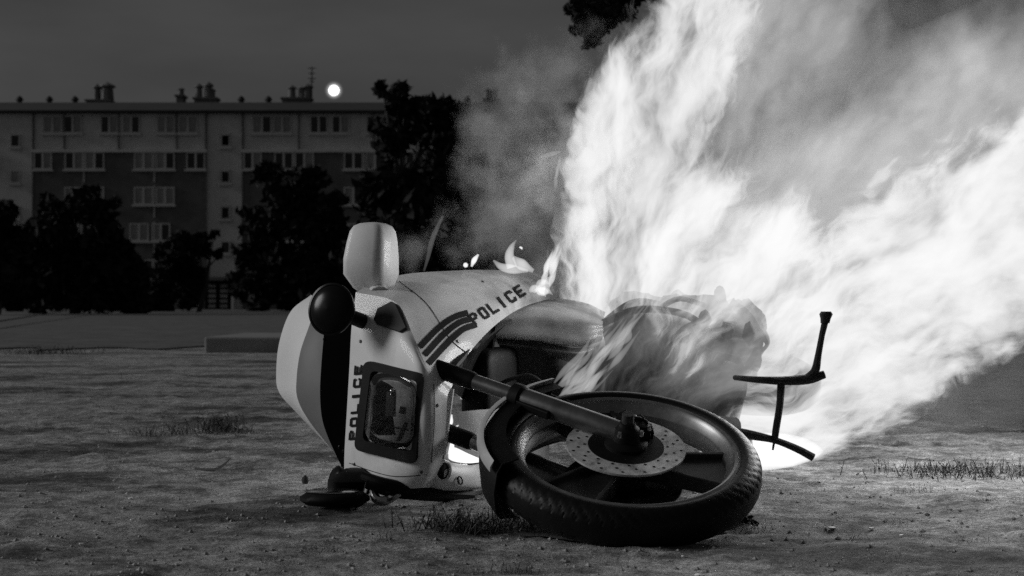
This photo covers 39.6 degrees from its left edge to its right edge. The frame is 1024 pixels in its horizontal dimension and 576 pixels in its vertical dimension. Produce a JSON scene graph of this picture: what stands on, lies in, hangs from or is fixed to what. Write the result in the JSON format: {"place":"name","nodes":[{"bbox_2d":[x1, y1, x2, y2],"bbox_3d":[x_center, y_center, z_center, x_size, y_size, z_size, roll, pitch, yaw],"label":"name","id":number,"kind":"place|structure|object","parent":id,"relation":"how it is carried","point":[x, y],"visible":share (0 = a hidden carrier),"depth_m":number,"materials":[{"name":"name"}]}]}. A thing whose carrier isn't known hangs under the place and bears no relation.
{"place":"outdoors","nodes":[
{"label":"outdoors","id":0,"kind":"place"},
{"bbox_2d":[0,307,1020,349],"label":"lawn","id":1,"kind":"structure","parent":0,"point":[176,328],"depth_m":31.76,"materials":[{"name":"grey plant"}]},
{"bbox_2d":[0,198,38,314],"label":"broadleaf tree","id":2,"kind":"object","parent":1,"relation":"on","point":[17,246],"visible":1,"depth_m":59.73,"materials":[{"name":"black plant"}]},
{"bbox_2d":[4,264,74,311],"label":"shrub","id":3,"kind":"object","parent":1,"relation":"on","point":[23,307],"visible":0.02,"depth_m":83.46,"materials":[{"name":"black plant"}]},
{"bbox_2d":[2,182,158,313],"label":"broadleaf tree","id":4,"kind":"object","parent":1,"relation":"on","point":[102,261],"visible":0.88,"depth_m":65.30,"materials":[{"name":"black plant"}]},
{"bbox_2d":[148,228,224,311],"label":"broadleaf tree","id":5,"kind":"object","parent":1,"relation":"on","point":[178,272],"visible":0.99,"depth_m":77.50,"materials":[{"name":"black plant"}]},
{"bbox_2d":[223,268,292,310],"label":"shrub","id":6,"kind":"object","parent":1,"relation":"on","point":[231,278],"visible":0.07,"depth_m":87.75,"materials":[{"name":"black plant"}]},
{"bbox_2d":[229,159,353,311],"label":"broadleaf tree","id":7,"kind":"object","parent":1,"relation":"on","point":[299,209],"visible":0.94,"depth_m":73.25,"materials":[{"name":"black plant"}]},
{"bbox_2d":[324,269,356,301],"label":"shrub","id":8,"kind":"object","parent":1,"relation":"on","point":[354,292],"visible":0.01,"depth_m":83.17,"materials":[{"name":"black plant"}]},
{"bbox_2d":[0,67,761,309],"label":"apartment block","id":9,"kind":"structure","parent":1,"relation":"on","point":[600,205],"depth_m":110.02,"materials":[{"name":"concrete"}]},
{"bbox_2d":[8,134,21,148],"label":"window","id":10,"kind":"structure","parent":9,"relation":"in","point":[14,138],"depth_m":110.03,"materials":[{"name":"glass"}]},
{"bbox_2d":[8,171,21,185],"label":"window","id":11,"kind":"structure","parent":9,"relation":"in","point":[14,175],"depth_m":110.02,"materials":[{"name":"glass"}]},
{"bbox_2d":[31,152,53,171],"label":"window","id":12,"kind":"structure","parent":9,"relation":"in","point":[42,160],"depth_m":109.91,"materials":[{"name":"glass"}]},
{"bbox_2d":[41,116,62,134],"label":"window","id":13,"kind":"structure","parent":9,"relation":"in","point":[52,125],"depth_m":110.04,"materials":[{"name":"glass"}]},
{"bbox_2d":[64,187,79,203],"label":"window","id":14,"kind":"structure","parent":9,"relation":"in","point":[67,190],"depth_m":109.88,"materials":[{"name":"glass"}]},
{"bbox_2d":[62,116,83,134],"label":"window","id":15,"kind":"structure","parent":9,"relation":"in","point":[73,124],"depth_m":110.04,"materials":[{"name":"glass"}]},
{"bbox_2d":[62,152,83,171],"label":"window","id":16,"kind":"structure","parent":9,"relation":"in","point":[73,160],"depth_m":109.91,"materials":[{"name":"glass"}]},
{"bbox_2d":[80,224,90,233],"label":"window","id":17,"kind":"structure","parent":9,"relation":"in","point":[81,226],"depth_m":109.80,"materials":[{"name":"paint"}]},
{"bbox_2d":[83,152,105,171],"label":"window","id":18,"kind":"structure","parent":9,"relation":"in","point":[94,161],"depth_m":109.91,"materials":[{"name":"glass"}]},
{"bbox_2d":[98,187,103,198],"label":"window","id":19,"kind":"structure","parent":9,"relation":"in","point":[102,191],"depth_m":109.88,"materials":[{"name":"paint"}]},
{"bbox_2d":[98,116,119,134],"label":"window","id":20,"kind":"structure","parent":9,"relation":"in","point":[108,124],"depth_m":110.04,"materials":[{"name":"glass"}]},
{"bbox_2d":[120,116,141,134],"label":"window","id":21,"kind":"structure","parent":9,"relation":"in","point":[130,124],"depth_m":110.04,"materials":[{"name":"glass"}]},
{"bbox_2d":[129,223,149,242],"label":"window","id":22,"kind":"structure","parent":9,"relation":"in","point":[138,232],"depth_m":109.86,"materials":[{"name":"glass"}]},
{"bbox_2d":[132,152,153,171],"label":"window","id":23,"kind":"structure","parent":9,"relation":"in","point":[143,161],"depth_m":109.91,"materials":[{"name":"glass"}]},
{"bbox_2d":[132,187,153,206],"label":"window","id":24,"kind":"structure","parent":9,"relation":"in","point":[143,196],"depth_m":109.88,"materials":[{"name":"glass"}]},
{"bbox_2d":[144,260,152,267],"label":"window","id":25,"kind":"structure","parent":9,"relation":"in","point":[150,262],"depth_m":109.83,"materials":[{"name":"glass"}]},
{"bbox_2d":[150,223,169,242],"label":"window","id":26,"kind":"structure","parent":9,"relation":"in","point":[162,230],"depth_m":109.86,"materials":[{"name":"glass"}]},
{"bbox_2d":[154,152,175,171],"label":"window","id":27,"kind":"structure","parent":9,"relation":"in","point":[165,161],"depth_m":109.91,"materials":[{"name":"glass"}]},
{"bbox_2d":[154,187,175,206],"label":"window","id":28,"kind":"structure","parent":9,"relation":"in","point":[165,196],"depth_m":109.88,"materials":[{"name":"glass"}]},
{"bbox_2d":[155,116,175,134],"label":"window","id":29,"kind":"structure","parent":9,"relation":"in","point":[165,124],"depth_m":110.04,"materials":[{"name":"glass"}]},
{"bbox_2d":[176,116,198,134],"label":"window","id":30,"kind":"structure","parent":9,"relation":"in","point":[187,125],"depth_m":110.04,"materials":[{"name":"glass"}]},
{"bbox_2d":[184,152,206,171],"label":"window","id":31,"kind":"structure","parent":9,"relation":"in","point":[195,161],"depth_m":109.91,"materials":[{"name":"glass"}]},
{"bbox_2d":[205,282,230,308],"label":"entrance door","id":32,"kind":"structure","parent":9,"relation":"in","point":[217,287],"depth_m":109.75,"materials":[{"name":"black plastic"}]},
{"bbox_2d":[218,133,230,147],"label":"window","id":33,"kind":"structure","parent":9,"relation":"in","point":[226,145],"depth_m":109.99,"materials":[{"name":"paint"}]},
{"bbox_2d":[218,169,230,184],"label":"window","id":34,"kind":"structure","parent":9,"relation":"in","point":[223,180],"depth_m":109.96,"materials":[{"name":"paint"}]},
{"bbox_2d":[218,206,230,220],"bbox_3d":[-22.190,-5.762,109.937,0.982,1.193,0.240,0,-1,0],"label":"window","id":35,"kind":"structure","parent":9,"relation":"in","point":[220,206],"depth_m":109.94,"materials":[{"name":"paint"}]},
{"bbox_2d":[219,206,231,220],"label":"window","id":36,"kind":"structure","parent":9,"relation":"in","point":[222,215],"depth_m":109.99,"materials":[{"name":"paint"}]},
{"bbox_2d":[221,241,231,255],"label":"window","id":37,"kind":"structure","parent":9,"relation":"in","point":[226,245],"depth_m":109.96,"materials":[{"name":"glass"}]},
{"bbox_2d":[242,152,261,171],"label":"window","id":38,"kind":"structure","parent":9,"relation":"in","point":[250,159],"depth_m":109.91,"materials":[{"name":"glass"}]},
{"bbox_2d":[250,116,272,134],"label":"window","id":39,"kind":"structure","parent":9,"relation":"in","point":[261,125],"depth_m":110.04,"materials":[{"name":"glass"}]},
{"bbox_2d":[271,116,292,134],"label":"window","id":40,"kind":"structure","parent":9,"relation":"in","point":[281,124],"depth_m":110.04,"materials":[{"name":"glass"}]},
{"bbox_2d":[274,152,292,170],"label":"window","id":41,"kind":"structure","parent":9,"relation":"in","point":[286,158],"depth_m":109.91,"materials":[{"name":"glass"}]},
{"bbox_2d":[295,152,313,167],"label":"window","id":42,"kind":"structure","parent":9,"relation":"in","point":[301,158],"depth_m":109.91,"materials":[{"name":"glass"}]},
{"bbox_2d":[308,116,328,134],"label":"window","id":43,"kind":"structure","parent":9,"relation":"in","point":[318,124],"depth_m":110.04,"materials":[{"name":"glass"}]},
{"bbox_2d":[330,116,350,134],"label":"window","id":44,"kind":"structure","parent":9,"relation":"in","point":[340,124],"depth_m":110.04,"materials":[{"name":"glass"}]},
{"bbox_2d":[342,187,359,206],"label":"window","id":45,"kind":"structure","parent":9,"relation":"in","point":[351,192],"depth_m":109.88,"materials":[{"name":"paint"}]},
{"bbox_2d":[347,223,355,229],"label":"window","id":46,"kind":"structure","parent":9,"relation":"in","point":[351,224],"depth_m":109.86,"materials":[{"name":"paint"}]},
{"bbox_2d":[342,152,363,171],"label":"window","id":47,"kind":"structure","parent":9,"relation":"in","point":[353,161],"depth_m":109.91,"materials":[{"name":"glass"}]},
{"bbox_2d":[364,152,381,171],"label":"window","id":48,"kind":"structure","parent":9,"relation":"in","point":[371,158],"depth_m":109.91,"materials":[{"name":"paint"}]},
{"bbox_2d":[365,116,383,134],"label":"window","id":49,"kind":"structure","parent":9,"relation":"in","point":[368,118],"depth_m":110.02,"materials":[{"name":"glass"}]},
{"bbox_2d":[398,152,414,165],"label":"window","id":50,"kind":"structure","parent":9,"relation":"in","point":[411,157],"depth_m":109.91,"materials":[{"name":"glass"}]},
{"bbox_2d":[463,116,482,134],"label":"window","id":51,"kind":"structure","parent":9,"relation":"in","point":[476,126],"depth_m":110.04,"materials":[{"name":"paint"}]},
{"bbox_2d":[483,116,502,134],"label":"window","id":52,"kind":"structure","parent":9,"relation":"in","point":[492,124],"depth_m":110.04,"materials":[{"name":"glass"}]},
{"bbox_2d":[488,223,500,241],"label":"window","id":53,"kind":"structure","parent":9,"relation":"in","point":[498,230],"depth_m":109.86,"materials":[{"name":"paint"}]},
{"bbox_2d":[485,260,503,269],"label":"window","id":54,"kind":"structure","parent":9,"relation":"in","point":[499,265],"depth_m":109.83,"materials":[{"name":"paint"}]},
{"bbox_2d":[484,152,505,171],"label":"window","id":55,"kind":"structure","parent":9,"relation":"in","point":[494,162],"depth_m":109.91,"materials":[{"name":"paint"}]},
{"bbox_2d":[484,187,505,206],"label":"window","id":56,"kind":"structure","parent":9,"relation":"in","point":[494,197],"depth_m":109.88,"materials":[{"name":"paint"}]},
{"bbox_2d":[501,223,521,242],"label":"window","id":57,"kind":"structure","parent":9,"relation":"in","point":[512,230],"depth_m":109.86,"materials":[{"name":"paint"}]},
{"bbox_2d":[504,152,525,171],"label":"window","id":58,"kind":"structure","parent":9,"relation":"in","point":[515,161],"depth_m":109.91,"materials":[{"name":"paint"}]},
{"bbox_2d":[504,187,525,206],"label":"window","id":59,"kind":"structure","parent":9,"relation":"in","point":[515,196],"depth_m":109.88,"materials":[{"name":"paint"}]},
{"bbox_2d":[506,260,524,271],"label":"window","id":60,"kind":"structure","parent":9,"relation":"in","point":[511,265],"depth_m":109.83,"materials":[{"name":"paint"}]},
{"bbox_2d":[519,116,539,134],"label":"window","id":61,"kind":"structure","parent":9,"relation":"in","point":[529,124],"depth_m":110.04,"materials":[{"name":"paint"}]},
{"bbox_2d":[541,116,561,134],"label":"window","id":62,"kind":"structure","parent":9,"relation":"in","point":[550,124],"depth_m":110.04,"materials":[{"name":"paint"}]},
{"bbox_2d":[549,223,570,242],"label":"window","id":63,"kind":"structure","parent":9,"relation":"in","point":[559,232],"depth_m":109.86,"materials":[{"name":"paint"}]},
{"bbox_2d":[553,152,575,171],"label":"window","id":64,"kind":"structure","parent":9,"relation":"in","point":[564,161],"depth_m":109.91,"materials":[{"name":"paint"}]},
{"bbox_2d":[553,187,575,206],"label":"window","id":65,"kind":"structure","parent":9,"relation":"in","point":[564,196],"depth_m":109.88,"materials":[{"name":"paint"}]},
{"bbox_2d":[553,260,575,278],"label":"window","id":66,"kind":"structure","parent":9,"relation":"in","point":[564,269],"depth_m":109.83,"materials":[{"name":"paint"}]},
{"bbox_2d":[571,223,592,242],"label":"window","id":67,"kind":"structure","parent":9,"relation":"in","point":[583,230],"depth_m":109.86,"materials":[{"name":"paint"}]},
{"bbox_2d":[575,116,595,134],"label":"window","id":68,"kind":"structure","parent":9,"relation":"in","point":[585,124],"depth_m":110.04,"materials":[{"name":"paint"}]},
{"bbox_2d":[575,152,596,171],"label":"window","id":69,"kind":"structure","parent":9,"relation":"in","point":[585,160],"depth_m":109.91,"materials":[{"name":"paint"}]},
{"bbox_2d":[575,187,596,206],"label":"window","id":70,"kind":"structure","parent":9,"relation":"in","point":[585,195],"depth_m":109.88,"materials":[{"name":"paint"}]},
{"bbox_2d":[576,260,596,278],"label":"window","id":71,"kind":"structure","parent":9,"relation":"in","point":[585,268],"depth_m":109.83,"materials":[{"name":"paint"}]},
{"bbox_2d":[597,116,618,134],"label":"window","id":72,"kind":"structure","parent":9,"relation":"in","point":[607,125],"depth_m":110.04,"materials":[{"name":"paint"}]},
{"bbox_2d":[605,152,626,171],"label":"window","id":73,"kind":"structure","parent":9,"relation":"in","point":[616,161],"depth_m":109.91,"materials":[{"name":"paint"}]},
{"bbox_2d":[328,78,502,286],"bbox_3d":[-4.275,-3.937,62.585,7.788,10.380,6.187,0,-1,0],"label":"broadleaf tree","id":74,"kind":"object","parent":1,"relation":"on","point":[403,200],"visible":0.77,"depth_m":61.50,"materials":[{"name":"black plant"}]},
{"bbox_2d":[845,179,1023,312],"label":"broadleaf tree","id":75,"kind":"object","parent":1,"relation":"on","point":[888,266],"visible":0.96,"depth_m":69.10,"materials":[{"name":"white plant"}]},
{"bbox_2d":[0,304,1023,575],"bbox_3d":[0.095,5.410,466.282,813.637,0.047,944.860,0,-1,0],"label":"ground","id":76,"kind":"structure","parent":0,"point":[924,372],"depth_m":4.09,"materials":[{"name":"grey soil"}]},
{"bbox_2d":[0,344,105,354],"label":"weed clump","id":77,"kind":"object","parent":76,"relation":"on","point":[41,351],"visible":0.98,"depth_m":14.44,"materials":[{"name":"grey plant"}]},
{"bbox_2d":[107,421,238,436],"bbox_3d":[-1.332,0.553,5.576,0.493,0.062,0.262,0,-1,-18],"label":"weed clump","id":78,"kind":"object","parent":76,"relation":"on","point":[172,432],"visible":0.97,"depth_m":5.55,"materials":[{"name":"grey plant"}]},
{"bbox_2d":[194,458,230,470],"bbox_3d":[-0.924,0.547,4.404,0.085,0.013,0.261,0,-1,0],"label":"twig","id":79,"kind":"object","parent":76,"relation":"on","point":[216,468],"visible":1,"depth_m":4.30,"materials":[{"name":"grey wood"}]},
{"bbox_2d":[184,407,254,433],"bbox_3d":[-1.164,0.530,5.676,0.273,0.103,0.219,0,-1,-27],"label":"weed clump","id":80,"kind":"object","parent":76,"relation":"on","point":[219,422],"visible":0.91,"depth_m":5.66,"materials":[{"name":"grey plant"}]},
{"bbox_2d":[205,333,281,352],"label":"concrete slab","id":81,"kind":"structure","parent":76,"relation":"on","point":[251,343],"depth_m":14.79,"materials":[{"name":"grey concrete"}]},
{"bbox_2d":[301,475,308,483],"bbox_3d":[-0.585,0.542,4.024,0.021,0.024,0.015,0,-1,0],"label":"dirt clod","id":82,"kind":"object","parent":76,"relation":"on","point":[305,480],"visible":1,"depth_m":4.02,"materials":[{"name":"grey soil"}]},
{"bbox_2d":[382,500,541,538],"bbox_3d":[-0.084,0.528,3.261,0.465,0.073,0.245,0,-1,15],"label":"weed clump","id":83,"kind":"object","parent":76,"relation":"on","point":[459,521],"visible":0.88,"depth_m":3.23,"materials":[{"name":"grey plant"}]},
{"bbox_2d":[476,557,545,575],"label":"weed clump","id":84,"kind":"object","parent":76,"relation":"on","point":[515,569],"visible":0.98,"depth_m":2.75,"materials":[{"name":"grey plant"}]},
{"bbox_2d":[11,373,1015,575],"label":"weeds","id":85,"kind":"object","parent":76,"relation":"on","point":[131,552],"visible":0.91,"depth_m":3.09,"materials":[{"name":"grey plant"}]},
{"bbox_2d":[276,222,832,546],"bbox_3d":[0.474,0.207,4.112,2.238,0.760,1.546,1,-1,-41],"label":"police motorcycle","id":86,"kind":"object","parent":76,"relation":"on","point":[636,397],"visible":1,"depth_m":3.65,"materials":[{"name":"white paint"}]},
{"bbox_2d":[490,511,728,540],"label":"grass","id":87,"kind":"structure","parent":76,"relation":"on","point":[541,532],"depth_m":3.19,"materials":[{"name":"black plant"}]},
{"bbox_2d":[562,0,739,288],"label":"leafy tree","id":88,"kind":"object","parent":76,"relation":"on","point":[594,22],"visible":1,"depth_m":12.99,"materials":[{"name":"black plant"}]},
{"bbox_2d":[735,519,778,533],"bbox_3d":[0.517,0.548,3.264,0.203,0.033,0.091,0,-1,12],"label":"weed clump","id":89,"kind":"object","parent":76,"relation":"on","point":[744,527],"visible":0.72,"depth_m":3.25,"materials":[{"name":"grey plant"}]},
{"bbox_2d":[840,453,1023,483],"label":"weed clump","id":90,"kind":"object","parent":76,"relation":"on","point":[958,468],"visible":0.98,"depth_m":4.27,"materials":[{"name":"grey plant"}]},
{"bbox_2d":[1006,304,1023,355],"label":"bush","id":91,"kind":"object","parent":76,"relation":"on","point":[1017,344],"visible":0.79,"depth_m":13.89,"materials":[{"name":"white plant"}]},
{"bbox_2d":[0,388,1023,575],"bbox_3d":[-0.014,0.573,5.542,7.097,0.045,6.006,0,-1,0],"label":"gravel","id":92,"kind":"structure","parent":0,"point":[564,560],"depth_m":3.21,"materials":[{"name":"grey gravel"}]},
{"bbox_2d":[0,0,1023,303],"label":"sky","id":93,"kind":"structure","parent":0,"point":[870,108],"materials":[{"name":"grey"}]},
{"bbox_2d":[329,85,338,95],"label":"moon","id":94,"kind":"object","parent":93,"relation":"in","point":[333,90],"visible":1,"depth_m":599.39,"materials":[{"name":"white"}]}
]}

